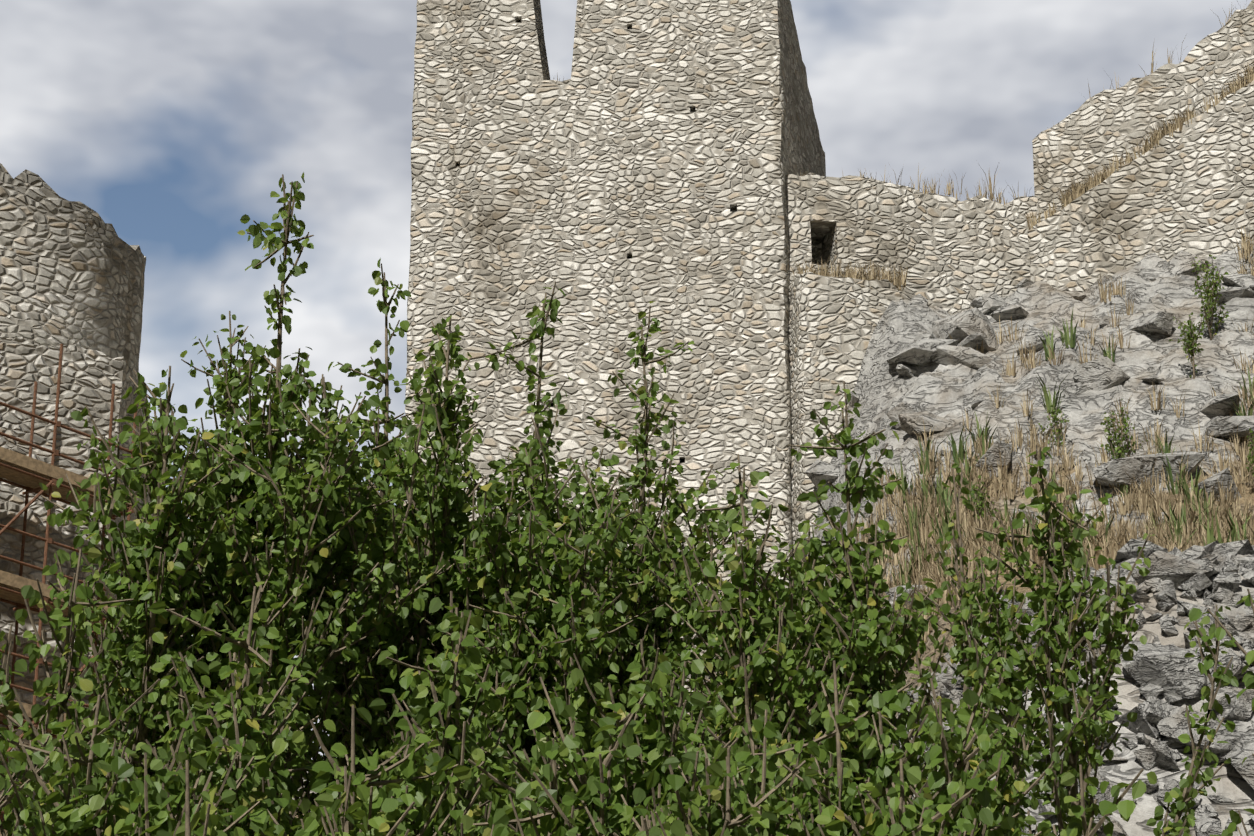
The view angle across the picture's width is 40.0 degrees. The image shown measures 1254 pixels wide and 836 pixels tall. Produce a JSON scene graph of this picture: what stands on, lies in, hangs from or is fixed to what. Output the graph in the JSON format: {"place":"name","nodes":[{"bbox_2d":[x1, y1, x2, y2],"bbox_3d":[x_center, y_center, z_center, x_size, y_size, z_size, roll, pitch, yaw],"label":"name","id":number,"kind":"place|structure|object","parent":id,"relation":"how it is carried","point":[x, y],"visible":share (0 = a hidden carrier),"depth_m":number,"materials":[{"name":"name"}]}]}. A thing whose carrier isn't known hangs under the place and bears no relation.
{"place":"outdoors","nodes":[
{"label":"outdoors","id":0,"kind":"place"},
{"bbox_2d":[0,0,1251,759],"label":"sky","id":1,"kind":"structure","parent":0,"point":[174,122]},
{"bbox_2d":[0,247,1253,835],"bbox_3d":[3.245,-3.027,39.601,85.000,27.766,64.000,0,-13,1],"label":"hill","id":2,"kind":"structure","parent":0,"point":[942,391],"depth_m":32.90,"materials":[{"name":"grey stone"}]},
{"bbox_2d":[0,337,155,817],"bbox_3d":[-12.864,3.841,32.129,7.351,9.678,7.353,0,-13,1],"label":"stone wall","id":3,"kind":"structure","parent":2,"relation":"on","point":[89,377],"depth_m":30.29,"materials":[{"name":"beige stone"}]},
{"bbox_2d":[0,163,145,383],"bbox_3d":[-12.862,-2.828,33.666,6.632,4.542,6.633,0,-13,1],"label":"round tower","id":4,"kind":"structure","parent":3,"relation":"on","point":[72,272],"depth_m":31.52,"materials":[{"name":"beige stone"}]},
{"bbox_2d":[401,0,825,723],"bbox_3d":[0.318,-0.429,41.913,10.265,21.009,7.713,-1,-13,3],"label":"tower","id":5,"kind":"structure","parent":2,"relation":"on","point":[655,152],"depth_m":39.01,"materials":[{"name":"beige stone"}]},
{"bbox_2d":[0,172,1253,835],"bbox_3d":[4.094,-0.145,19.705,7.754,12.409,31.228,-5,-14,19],"label":"bushes","id":6,"kind":"object","parent":2,"relation":"on","point":[126,800],"depth_m":7.83,"materials":[{"name":"green plant"}]},
{"bbox_2d":[544,59,1253,290],"bbox_3d":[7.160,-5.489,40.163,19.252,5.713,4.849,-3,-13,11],"label":"ledge grass","id":7,"kind":"structure","parent":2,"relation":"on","point":[1073,194],"depth_m":38.45,"materials":[{"name":"plant"}]},
{"bbox_2d":[785,172,1037,561],"bbox_3d":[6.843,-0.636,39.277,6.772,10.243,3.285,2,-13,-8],"label":"curtain wall","id":8,"kind":"structure","parent":2,"relation":"on","point":[958,256],"depth_m":39.46,"materials":[{"name":"beige stone"}]},
{"bbox_2d":[785,250,1253,610],"bbox_3d":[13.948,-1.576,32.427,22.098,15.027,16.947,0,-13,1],"label":"outcrop rocks","id":9,"kind":"object","parent":2,"relation":"on","point":[1099,374],"visible":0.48,"depth_m":34.48,"materials":[{"name":"grey stone"}]},
{"bbox_2d":[796,274,1253,731],"bbox_3d":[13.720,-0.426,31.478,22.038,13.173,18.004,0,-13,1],"label":"slope weeds","id":10,"kind":"object","parent":2,"relation":"on","point":[1070,341],"visible":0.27,"depth_m":29.51,"materials":[{"name":"brown plant"}]},
{"bbox_2d":[809,225,1253,732],"bbox_3d":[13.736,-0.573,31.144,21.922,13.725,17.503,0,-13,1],"label":"dry grass","id":11,"kind":"structure","parent":2,"relation":"on","point":[1112,546],"depth_m":29.46,"materials":[{"name":"beige plant"}]},
{"bbox_2d":[889,537,1253,835],"bbox_3d":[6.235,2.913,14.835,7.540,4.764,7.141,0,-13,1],"label":"rubble","id":12,"kind":"object","parent":2,"relation":"on","point":[1170,673],"visible":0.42,"depth_m":14.44,"materials":[{"name":"stone"}]},
{"bbox_2d":[1027,0,1253,292],"bbox_3d":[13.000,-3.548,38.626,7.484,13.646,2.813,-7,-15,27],"label":"climbing wall","id":13,"kind":"structure","parent":2,"relation":"on","point":[1189,188],"depth_m":38.58,"materials":[{"name":"beige stone"}]},
{"bbox_2d":[842,0,1246,203],"bbox_3d":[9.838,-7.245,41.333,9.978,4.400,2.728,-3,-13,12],"label":"wall stalks","id":14,"kind":"object","parent":13,"relation":"attached to","point":[990,183],"depth_m":40.61,"materials":[{"name":"beige plant"}]},
{"label":"ground","id":15,"kind":"structure","parent":0,"visible":0},
{"bbox_2d":[0,344,139,825],"bbox_3d":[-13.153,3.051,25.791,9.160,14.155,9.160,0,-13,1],"label":"scaffold tubes","id":16,"kind":"object","parent":15,"relation":"on","point":[56,423],"visible":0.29,"depth_m":29.03},
{"bbox_2d":[0,446,136,834],"bbox_3d":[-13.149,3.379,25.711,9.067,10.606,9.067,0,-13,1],"label":"wooden planks","id":17,"kind":"object","parent":16,"relation":"on","point":[33,466],"visible":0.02,"depth_m":28.88,"materials":[{"name":"brown wood"}]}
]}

